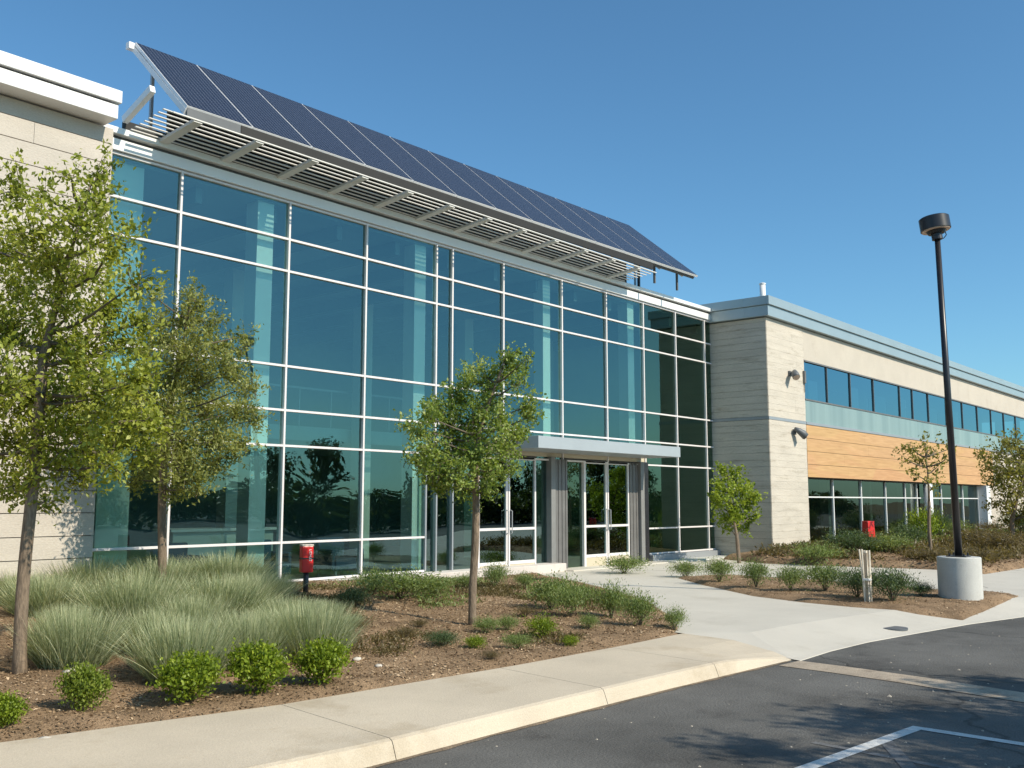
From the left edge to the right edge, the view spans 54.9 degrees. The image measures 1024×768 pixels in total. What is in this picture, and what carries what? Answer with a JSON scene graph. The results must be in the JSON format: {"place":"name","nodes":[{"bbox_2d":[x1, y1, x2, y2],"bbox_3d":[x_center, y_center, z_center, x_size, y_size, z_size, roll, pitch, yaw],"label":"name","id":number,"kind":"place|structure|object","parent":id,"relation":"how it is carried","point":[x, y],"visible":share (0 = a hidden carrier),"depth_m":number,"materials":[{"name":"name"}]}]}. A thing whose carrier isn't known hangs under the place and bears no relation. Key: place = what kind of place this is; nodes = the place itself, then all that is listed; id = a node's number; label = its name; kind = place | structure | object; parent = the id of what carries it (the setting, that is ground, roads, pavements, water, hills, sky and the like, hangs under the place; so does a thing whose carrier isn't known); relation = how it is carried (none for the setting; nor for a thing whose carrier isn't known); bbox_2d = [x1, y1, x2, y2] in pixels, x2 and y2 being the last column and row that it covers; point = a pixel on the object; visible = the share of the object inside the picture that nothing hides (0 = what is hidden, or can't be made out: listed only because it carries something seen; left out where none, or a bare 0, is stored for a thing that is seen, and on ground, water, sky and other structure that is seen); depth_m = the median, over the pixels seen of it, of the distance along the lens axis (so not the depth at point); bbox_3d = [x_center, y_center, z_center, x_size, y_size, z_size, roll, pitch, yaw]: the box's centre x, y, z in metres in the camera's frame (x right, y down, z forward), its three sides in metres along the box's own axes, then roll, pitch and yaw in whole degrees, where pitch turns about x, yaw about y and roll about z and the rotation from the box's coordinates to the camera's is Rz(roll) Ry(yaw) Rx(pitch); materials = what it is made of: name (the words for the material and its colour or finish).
{"place":"outdoors","nodes":[
{"label":"outdoors","id":0,"kind":"place"},
{"bbox_2d":[0,571,100,617],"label":"ornamental grass","id":1,"kind":"object","parent":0,"point":[42,593],"depth_m":11.15,"materials":[{"name":"green plant"}]},
{"bbox_2d":[264,539,290,579],"bbox_3d":[-4.671,3.348,18.498,0.680,0.820,0.840,-6,-9,40],"label":"armchair","id":2,"kind":"object","parent":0,"point":[269,554],"visible":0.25,"depth_m":18.62,"materials":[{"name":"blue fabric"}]},
{"bbox_2d":[0,572,684,741],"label":"planting bed","id":3,"kind":"object","parent":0,"point":[259,701],"visible":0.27,"depth_m":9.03,"materials":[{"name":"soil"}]},
{"bbox_2d":[0,689,32,727],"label":"round shrub","id":4,"kind":"object","parent":3,"relation":"on","point":[12,706],"visible":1,"depth_m":6.70,"materials":[{"name":"green plant"}]},
{"bbox_2d":[28,601,118,630],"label":"ornamental grass","id":5,"kind":"object","parent":3,"relation":"on","point":[67,610],"depth_m":10.00,"materials":[{"name":"green plant"}]},
{"bbox_2d":[0,602,156,669],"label":"ornamental grass","id":6,"kind":"object","parent":3,"relation":"on","point":[73,638],"depth_m":8.63,"materials":[{"name":"green plant"}]},
{"bbox_2d":[53,661,115,711],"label":"round shrub","id":7,"kind":"object","parent":3,"relation":"on","point":[83,685],"visible":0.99,"depth_m":7.22,"materials":[{"name":"green plant"}]},
{"bbox_2d":[32,555,149,599],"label":"ornamental grass","id":8,"kind":"object","parent":3,"relation":"on","point":[94,569],"depth_m":13.00,"materials":[{"name":"green plant"}]},
{"bbox_2d":[0,138,186,673],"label":"tree","id":9,"kind":"object","parent":3,"relation":"on","point":[29,392],"visible":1,"depth_m":8.53,"materials":[{"name":"green plant"}]},
{"bbox_2d":[52,565,206,635],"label":"ornamental grass","id":10,"kind":"object","parent":3,"relation":"on","point":[135,595],"depth_m":10.38,"materials":[{"name":"green plant"}]},
{"bbox_2d":[100,607,207,655],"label":"ornamental grass","id":11,"kind":"object","parent":3,"relation":"on","point":[151,616],"depth_m":9.40,"materials":[{"name":"green plant"}]},
{"bbox_2d":[89,553,231,597],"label":"ornamental grass","id":12,"kind":"object","parent":3,"relation":"on","point":[171,568],"depth_m":13.09,"materials":[{"name":"green plant"}]},
{"bbox_2d":[99,610,259,684],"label":"ornamental grass","id":13,"kind":"object","parent":3,"relation":"on","point":[165,645],"depth_m":8.27,"materials":[{"name":"green plant"}]},
{"bbox_2d":[92,270,277,586],"bbox_3d":[-4.415,0.763,13.103,2.534,4.359,2.323,2,-7,-13],"label":"tree","id":14,"kind":"object","parent":3,"relation":"on","point":[199,377],"visible":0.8,"depth_m":12.87,"materials":[{"name":"green plant"}]},
{"bbox_2d":[144,642,228,704],"bbox_3d":[-2.524,2.264,7.630,0.636,0.521,0.657,-2,-7,14],"label":"round shrub","id":15,"kind":"object","parent":3,"relation":"on","point":[183,677],"visible":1,"depth_m":7.52,"materials":[{"name":"green plant"}]},
{"bbox_2d":[131,588,250,633],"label":"ornamental grass","id":16,"kind":"object","parent":3,"relation":"on","point":[193,606],"depth_m":10.07,"materials":[{"name":"green plant"}]},
{"bbox_2d":[157,568,304,624],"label":"ornamental grass","id":17,"kind":"object","parent":3,"relation":"on","point":[245,593],"depth_m":11.20,"materials":[{"name":"green plant"}]},
{"bbox_2d":[174,549,298,587],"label":"ornamental grass","id":18,"kind":"object","parent":3,"relation":"on","point":[225,564],"depth_m":13.79,"materials":[{"name":"green plant"}]},
{"bbox_2d":[190,605,315,668],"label":"ornamental grass","id":19,"kind":"object","parent":3,"relation":"on","point":[257,629],"depth_m":8.92,"materials":[{"name":"green plant"}]},
{"bbox_2d":[222,634,300,693],"bbox_3d":[-2.022,2.273,7.928,0.625,0.556,0.645,0,-7,-2],"label":"round shrub","id":20,"kind":"object","parent":3,"relation":"on","point":[255,667],"visible":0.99,"depth_m":7.83,"materials":[{"name":"green plant"}]},
{"bbox_2d":[211,568,311,604],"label":"ornamental grass","id":21,"kind":"object","parent":3,"relation":"on","point":[287,582],"depth_m":12.94,"materials":[{"name":"green plant"}]},
{"bbox_2d":[230,591,334,618],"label":"ornamental grass","id":22,"kind":"object","parent":3,"relation":"on","point":[282,604],"depth_m":11.01,"materials":[{"name":"green plant"}]},
{"bbox_2d":[299,544,313,592],"bbox_3d":[-2.966,2.687,14.202,0.177,0.751,0.135,4,-8,-32],"label":"red box","id":23,"kind":"object","parent":3,"relation":"on","point":[306,558],"visible":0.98,"depth_m":14.16,"materials":[{"name":"metal"}]},
{"bbox_2d":[246,597,389,662],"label":"ornamental grass","id":24,"kind":"object","parent":3,"relation":"on","point":[325,623],"depth_m":9.25,"materials":[{"name":"green plant"}]},
{"bbox_2d":[286,629,354,684],"bbox_3d":[-1.619,2.342,8.331,0.568,0.518,0.586,2,-7,-17],"label":"round shrub","id":25,"kind":"object","parent":3,"relation":"on","point":[328,657],"visible":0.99,"depth_m":8.26,"materials":[{"name":"green plant"}]},
{"bbox_2d":[325,584,378,605],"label":"shrub","id":26,"kind":"object","parent":3,"relation":"on","point":[352,595],"visible":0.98,"depth_m":12.97,"materials":[{"name":"green plant"}]},
{"bbox_2d":[342,563,458,599],"bbox_3d":[-1.551,2.792,13.877,1.646,0.557,1.722,-3,-8,26],"label":"shrub","id":27,"kind":"object","parent":3,"relation":"on","point":[407,583],"visible":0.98,"depth_m":13.77,"materials":[{"name":"green plant"}]},
{"bbox_2d":[416,573,454,596],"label":"shrub","id":28,"kind":"object","parent":3,"relation":"on","point":[437,589],"visible":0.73,"depth_m":14.12,"materials":[{"name":"green plant"}]},
{"bbox_2d":[417,625,463,646],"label":"shrub","id":29,"kind":"object","parent":3,"relation":"on","point":[444,637],"visible":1,"depth_m":10.44,"materials":[{"name":"green plant"}]},
{"bbox_2d":[297,573,587,609],"bbox_3d":[-0.651,3.400,16.933,4.332,0.431,6.855,-6,-9,40],"label":"ground cover","id":30,"kind":"object","parent":3,"relation":"on","point":[441,600],"visible":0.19,"depth_m":14.10,"materials":[{"name":"green plant"}]},
{"bbox_2d":[393,340,547,624],"bbox_3d":[-0.517,1.212,12.123,1.932,3.594,1.681,0,-7,2],"label":"tree","id":31,"kind":"object","parent":3,"relation":"on","point":[474,458],"visible":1,"depth_m":12.07,"materials":[{"name":"green plant"}]},
{"bbox_2d":[283,579,661,656],"bbox_3d":[-0.747,3.028,13.767,6.155,0.404,7.815,-6,-9,40],"label":"dry ground cover","id":32,"kind":"object","parent":3,"relation":"on","point":[503,589],"visible":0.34,"depth_m":13.17,"materials":[{"name":"green plant"}]},
{"bbox_2d":[472,613,502,632],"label":"shrub","id":33,"kind":"object","parent":3,"relation":"on","point":[487,623],"visible":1,"depth_m":11.37,"materials":[{"name":"green plant"}]},
{"bbox_2d":[478,558,514,586],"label":"shrub","id":34,"kind":"object","parent":3,"relation":"on","point":[497,574],"visible":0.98,"depth_m":16.44,"materials":[{"name":"green plant"}]},
{"bbox_2d":[494,630,536,648],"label":"shrub","id":35,"kind":"object","parent":3,"relation":"on","point":[516,639],"visible":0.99,"depth_m":10.38,"materials":[{"name":"green plant"}]},
{"bbox_2d":[520,609,561,637],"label":"shrub","id":36,"kind":"object","parent":3,"relation":"on","point":[541,624],"visible":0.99,"depth_m":11.18,"materials":[{"name":"green plant"}]},
{"bbox_2d":[513,569,593,610],"bbox_3d":[0.621,2.849,13.606,1.076,0.607,1.017,-3,-7,23],"label":"shrub","id":37,"kind":"object","parent":3,"relation":"on","point":[541,589],"visible":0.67,"depth_m":13.55,"materials":[{"name":"green plant"}]},
{"bbox_2d":[539,578,603,616],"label":"shrub","id":38,"kind":"object","parent":3,"relation":"on","point":[569,597],"visible":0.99,"depth_m":12.86,"materials":[{"name":"green plant"}]},
{"bbox_2d":[589,577,632,618],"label":"shrub","id":39,"kind":"object","parent":3,"relation":"on","point":[609,603],"visible":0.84,"depth_m":12.95,"materials":[{"name":"green plant"}]},
{"bbox_2d":[612,583,665,624],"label":"shrub","id":40,"kind":"object","parent":3,"relation":"on","point":[639,606],"visible":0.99,"depth_m":12.23,"materials":[{"name":"green plant"}]},
{"bbox_2d":[658,603,689,629],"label":"shrub","id":41,"kind":"object","parent":3,"relation":"on","point":[676,617],"visible":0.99,"depth_m":12.08,"materials":[{"name":"green plant"}]},
{"bbox_2d":[0,633,791,767],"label":"sidewalk","id":42,"kind":"structure","parent":0,"point":[366,728],"depth_m":7.29,"materials":[{"name":"beige concrete"}]},
{"bbox_2d":[90,124,725,581],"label":"glass hall","id":43,"kind":"structure","parent":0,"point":[368,318],"depth_m":23.99,"materials":[{"name":"teal glass"}]},
{"bbox_2d":[153,527,276,564],"bbox_3d":[-6.112,3.495,20.482,0.700,1.000,2.600,-6,-9,40],"label":"reception desk","id":44,"kind":"object","parent":43,"relation":"in","point":[214,535],"visible":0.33,"depth_m":20.06,"materials":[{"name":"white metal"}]},
{"bbox_2d":[313,537,363,576],"bbox_3d":[-3.529,3.529,20.009,0.680,0.820,0.840,-6,-9,40],"label":"armchair","id":45,"kind":"object","parent":43,"relation":"in","point":[335,557],"visible":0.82,"depth_m":19.83,"materials":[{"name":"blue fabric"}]},
{"bbox_2d":[122,85,656,282],"bbox_3d":[-1.099,-3.619,20.619,1.480,0.760,14.655,-6,-9,40],"label":"louvre sunshade","id":46,"kind":"object","parent":43,"relation":"attached to","point":[201,136],"visible":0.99,"depth_m":18.53,"materials":[{"name":"white metal"}]},
{"bbox_2d":[126,41,697,290],"bbox_3d":[-0.745,-4.255,22.010,2.117,2.192,15.858,-6,-9,40],"label":"solar array","id":47,"kind":"object","parent":43,"relation":"on","point":[207,95],"visible":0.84,"depth_m":19.39,"materials":[{"name":"blue glass"}]},
{"bbox_2d":[478,456,508,567],"bbox_3d":[-0.406,2.740,21.249,0.152,2.380,0.970,-6,-9,40],"label":"door","id":48,"kind":"structure","parent":43,"relation":"in","point":[494,518],"depth_m":21.30,"materials":[{"name":"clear glass"}]},
{"bbox_2d":[508,457,535,565],"bbox_3d":[0.235,2.831,22.011,0.152,2.380,0.970,-6,-9,40],"label":"door","id":49,"kind":"structure","parent":43,"relation":"in","point":[522,493],"depth_m":22.06,"materials":[{"name":"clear glass"}]},
{"bbox_2d":[584,461,608,566],"bbox_3d":[2.063,3.168,24.172,0.152,2.535,0.950,-6,-9,40],"label":"door","id":50,"kind":"structure","parent":43,"relation":"in","point":[596,541],"depth_m":24.23,"materials":[{"name":"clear glass"}]},
{"bbox_2d":[607,462,629,563],"bbox_3d":[2.698,3.258,24.926,0.152,2.535,0.970,-6,-9,40],"label":"door","id":51,"kind":"structure","parent":43,"relation":"in","point":[618,534],"depth_m":24.98,"materials":[{"name":"white glass"}]},
{"bbox_2d":[0,0,1023,386],"label":"sky","id":52,"kind":"structure","parent":0,"point":[800,149],"materials":[{"name":"blue"}]},
{"bbox_2d":[376,617,1023,767],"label":"road","id":53,"kind":"structure","parent":0,"point":[767,717],"depth_m":7.72,"materials":[{"name":"grey asphalt"}]},
{"bbox_2d":[0,50,122,585],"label":"stone wing","id":54,"kind":"structure","parent":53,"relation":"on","point":[49,116],"depth_m":13.31,"materials":[{"name":"beige stone"}]},
{"bbox_2d":[366,661,787,767],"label":"gutter dirt","id":55,"kind":"structure","parent":53,"relation":"on","point":[480,738],"depth_m":7.67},
{"bbox_2d":[701,295,1023,555],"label":"office wing","id":56,"kind":"structure","parent":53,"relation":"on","point":[862,406],"depth_m":31.80,"materials":[{"name":"beige stone"}]},
{"bbox_2d":[804,362,826,402],"bbox_3d":[9.473,-0.039,30.820,0.003,1.130,1.740,-6,-9,40],"label":"window","id":57,"kind":"structure","parent":56,"relation":"in","point":[815,385],"depth_m":30.85,"materials":[{"name":"blue glass"}]},
{"bbox_2d":[808,479,831,496],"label":"window","id":58,"kind":"structure","parent":56,"relation":"in","point":[816,487],"depth_m":31.20,"materials":[{"name":"green glass"}]},
{"bbox_2d":[808,498,833,542],"bbox_3d":[9.616,4.310,30.928,0.005,1.480,2.300,-6,-9,40],"label":"window","id":59,"kind":"structure","parent":56,"relation":"in","point":[820,510],"depth_m":31.05,"materials":[{"name":"black glass"}]},
{"bbox_2d":[827,368,849,406],"bbox_3d":[10.672,0.131,32.245,0.003,1.130,1.920,-6,-9,39],"label":"window","id":60,"kind":"structure","parent":56,"relation":"in","point":[838,382],"depth_m":32.25,"materials":[{"name":"blue glass"}]},
{"bbox_2d":[833,480,859,496],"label":"window","id":61,"kind":"structure","parent":56,"relation":"in","point":[841,488],"depth_m":32.90,"materials":[{"name":"green glass"}]},
{"bbox_2d":[834,498,860,538],"bbox_3d":[11.152,4.528,32.753,0.001,1.480,2.410,-6,-9,39],"label":"window","id":62,"kind":"structure","parent":56,"relation":"in","point":[847,510],"depth_m":32.79,"materials":[{"name":"black glass"}]},
{"bbox_2d":[850,374,872,410],"bbox_3d":[11.990,0.319,33.810,0.003,1.130,2.110,-6,-9,39],"label":"window","id":63,"kind":"structure","parent":56,"relation":"in","point":[861,388],"depth_m":33.82,"materials":[{"name":"blue glass"}]},
{"bbox_2d":[862,481,884,496],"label":"window","id":64,"kind":"structure","parent":56,"relation":"in","point":[869,489],"depth_m":34.74,"materials":[{"name":"green glass"}]},
{"bbox_2d":[862,498,885,534],"bbox_3d":[12.698,4.747,34.589,0.001,1.480,2.330,-6,-9,39],"label":"window","id":65,"kind":"structure","parent":56,"relation":"in","point":[873,508],"depth_m":34.77,"materials":[{"name":"green glass"}]},
{"bbox_2d":[874,380,899,416],"bbox_3d":[13.546,0.539,35.657,0.003,1.130,2.660,-6,-9,40],"label":"window","id":66,"kind":"structure","parent":56,"relation":"in","point":[886,396],"depth_m":35.66,"materials":[{"name":"blue glass"}]},
{"bbox_2d":[808,480,979,536],"bbox_3d":[14.882,4.789,37.214,0.100,2.160,19.340,-6,-9,40],"label":"window frame","id":67,"kind":"structure","parent":56,"relation":"in","point":[860,482],"depth_m":35.58,"materials":[{"name":"white metal"}]},
{"bbox_2d":[887,498,904,532],"bbox_3d":[14.128,4.950,36.287,0.005,1.480,2.050,-6,-9,39],"label":"window","id":68,"kind":"structure","parent":56,"relation":"in","point":[895,506],"depth_m":36.30,"materials":[{"name":"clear glass"}]},
{"bbox_2d":[900,387,912,418],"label":"window","id":69,"kind":"structure","parent":56,"relation":"in","point":[905,394],"depth_m":37.27,"materials":[{"name":"blue glass"}]},
{"bbox_2d":[804,360,1023,440],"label":"window frame","id":70,"kind":"structure","parent":56,"relation":"in","point":[805,361],"depth_m":36.69,"materials":[{"name":"blue glass"}]},
{"bbox_2d":[913,391,927,421],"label":"window","id":71,"kind":"structure","parent":56,"relation":"in","point":[920,406],"depth_m":38.53,"materials":[{"name":"blue glass"}]},
{"bbox_2d":[928,394,945,424],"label":"window","id":72,"kind":"structure","parent":56,"relation":"in","point":[937,414],"depth_m":40.13,"materials":[{"name":"blue glass"}]},
{"bbox_2d":[962,403,977,431],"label":"window","id":73,"kind":"structure","parent":56,"relation":"in","point":[969,412],"depth_m":43.64,"materials":[{"name":"blue glass"}]},
{"bbox_2d":[963,499,978,528],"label":"window","id":74,"kind":"structure","parent":56,"relation":"in","point":[970,505],"depth_m":43.71,"materials":[{"name":"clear glass"}]},
{"bbox_2d":[977,407,990,433],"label":"window","id":75,"kind":"structure","parent":56,"relation":"in","point":[984,421],"depth_m":45.41,"materials":[{"name":"blue glass"}]},
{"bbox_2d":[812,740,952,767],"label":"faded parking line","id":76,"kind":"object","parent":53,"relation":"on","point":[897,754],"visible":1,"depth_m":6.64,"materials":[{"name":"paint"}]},
{"bbox_2d":[779,661,1023,701],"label":"drain strip","id":77,"kind":"object","parent":53,"relation":"on","point":[959,687],"visible":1,"depth_m":9.41,"materials":[{"name":"beige concrete"}]},
{"bbox_2d":[795,726,1023,767],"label":"parking line","id":78,"kind":"object","parent":53,"relation":"on","point":[857,749],"visible":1,"depth_m":6.99,"materials":[{"name":"paint"}]},
{"bbox_2d":[540,558,1023,660],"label":"plaza paving","id":79,"kind":"structure","parent":0,"point":[799,631],"depth_m":14.20,"materials":[{"name":"concrete"}]},
{"bbox_2d":[593,551,653,573],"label":"shrub","id":80,"kind":"object","parent":79,"relation":"on","point":[622,563],"visible":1,"depth_m":21.61,"materials":[{"name":"green plant"}]},
{"bbox_2d":[679,574,1017,619],"bbox_3d":[5.567,3.922,18.106,7.920,0.504,11.440,-6,-9,40],"label":"island planting bed","id":81,"kind":"object","parent":79,"relation":"on","point":[965,612],"visible":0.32,"depth_m":15.75,"materials":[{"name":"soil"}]},
{"bbox_2d":[665,556,701,576],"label":"shrub","id":82,"kind":"object","parent":81,"relation":"on","point":[684,569],"visible":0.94,"depth_m":20.61,"materials":[{"name":"green plant"}]},
{"bbox_2d":[696,556,742,581],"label":"shrub","id":83,"kind":"object","parent":81,"relation":"on","point":[718,567],"visible":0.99,"depth_m":18.80,"materials":[{"name":"green plant"}]},
{"bbox_2d":[737,555,778,587],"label":"shrub","id":84,"kind":"object","parent":81,"relation":"on","point":[756,573],"visible":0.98,"depth_m":17.66,"materials":[{"name":"green plant"}]},
{"bbox_2d":[767,560,812,590],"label":"shrub","id":85,"kind":"object","parent":81,"relation":"on","point":[788,577],"visible":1,"depth_m":16.90,"materials":[{"name":"green plant"}]},
{"bbox_2d":[790,558,857,589],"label":"shrub","id":86,"kind":"object","parent":81,"relation":"on","point":[819,572],"visible":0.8,"depth_m":16.95,"materials":[{"name":"green plant"}]},
{"bbox_2d":[823,560,879,597],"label":"shrub","id":87,"kind":"object","parent":81,"relation":"on","point":[851,579],"visible":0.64,"depth_m":15.70,"materials":[{"name":"green plant"}]},
{"bbox_2d":[858,549,871,601],"bbox_3d":[5.443,2.956,15.164,0.161,0.826,0.157,-6,-9,40],"label":"timber post","id":88,"kind":"object","parent":81,"relation":"on","point":[865,569],"visible":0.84,"depth_m":15.14,"materials":[{"name":"white wood"}]},
{"bbox_2d":[849,560,925,602],"bbox_3d":[5.831,3.062,15.252,1.086,0.691,1.132,-1,-7,6],"label":"shrub","id":89,"kind":"object","parent":81,"relation":"on","point":[894,581],"visible":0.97,"depth_m":15.11,"materials":[{"name":"green plant"}]},
{"bbox_2d":[918,213,983,600],"bbox_3d":[7.088,0.427,16.043,0.663,6.359,1.037,-6,-9,40],"label":"street lamp","id":90,"kind":"object","parent":81,"relation":"on","point":[959,574],"visible":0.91,"depth_m":15.91,"materials":[{"name":"metal"}]},
{"bbox_2d":[723,535,1023,573],"bbox_3d":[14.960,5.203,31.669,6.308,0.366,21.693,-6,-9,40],"label":"bark mulch","id":91,"kind":"object","parent":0,"point":[990,565],"visible":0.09,"depth_m":24.21,"materials":[{"name":"brown wood"}]},
{"bbox_2d":[707,460,767,562],"bbox_3d":[5.885,3.504,25.580,1.560,3.067,1.624,-1,-7,8],"label":"tree","id":92,"kind":"object","parent":91,"relation":"on","point":[733,511],"visible":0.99,"depth_m":25.60,"materials":[{"name":"green plant"}]},
{"bbox_2d":[784,538,849,563],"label":"shrub","id":93,"kind":"object","parent":91,"relation":"on","point":[823,551],"visible":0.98,"depth_m":24.37,"materials":[{"name":"green plant"}]},
{"bbox_2d":[818,525,889,552],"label":"shrub","id":94,"kind":"object","parent":91,"relation":"on","point":[852,541],"visible":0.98,"depth_m":25.44,"materials":[{"name":"green plant"}]},
{"bbox_2d":[749,527,1023,564],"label":"dry ground cover","id":95,"kind":"object","parent":91,"relation":"on","point":[1010,549],"visible":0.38,"depth_m":25.91,"materials":[{"name":"green plant"}]},
{"bbox_2d":[864,531,925,552],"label":"shrub","id":96,"kind":"object","parent":91,"relation":"on","point":[890,540],"visible":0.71,"depth_m":25.77,"materials":[{"name":"green plant"}]},
{"bbox_2d":[883,519,932,544],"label":"shrub","id":97,"kind":"object","parent":91,"relation":"on","point":[908,530],"visible":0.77,"depth_m":28.20,"materials":[{"name":"green plant"}]},
{"bbox_2d":[891,430,956,549],"bbox_3d":[10.878,2.868,25.783,1.810,3.289,1.404,0,-7,0],"label":"thin tree","id":98,"kind":"object","parent":91,"relation":"on","point":[925,458],"visible":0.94,"depth_m":25.71,"materials":[{"name":"green plant"}]},
{"bbox_2d":[898,502,951,540],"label":"shrub","id":99,"kind":"object","parent":91,"relation":"on","point":[920,518],"visible":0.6,"depth_m":29.50,"materials":[{"name":"green plant"}]},
{"bbox_2d":[932,519,1018,543],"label":"shrub","id":100,"kind":"object","parent":91,"relation":"on","point":[965,534],"visible":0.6,"depth_m":29.38,"materials":[{"name":"green plant"}]},
{"bbox_2d":[962,526,1023,548],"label":"shrub","id":101,"kind":"object","parent":91,"relation":"on","point":[1000,539],"visible":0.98,"depth_m":27.86,"materials":[{"name":"green plant"}]},
{"bbox_2d":[969,424,1023,536],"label":"tree","id":102,"kind":"object","parent":91,"relation":"on","point":[1002,473],"visible":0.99,"depth_m":32.38,"materials":[{"name":"green plant"}]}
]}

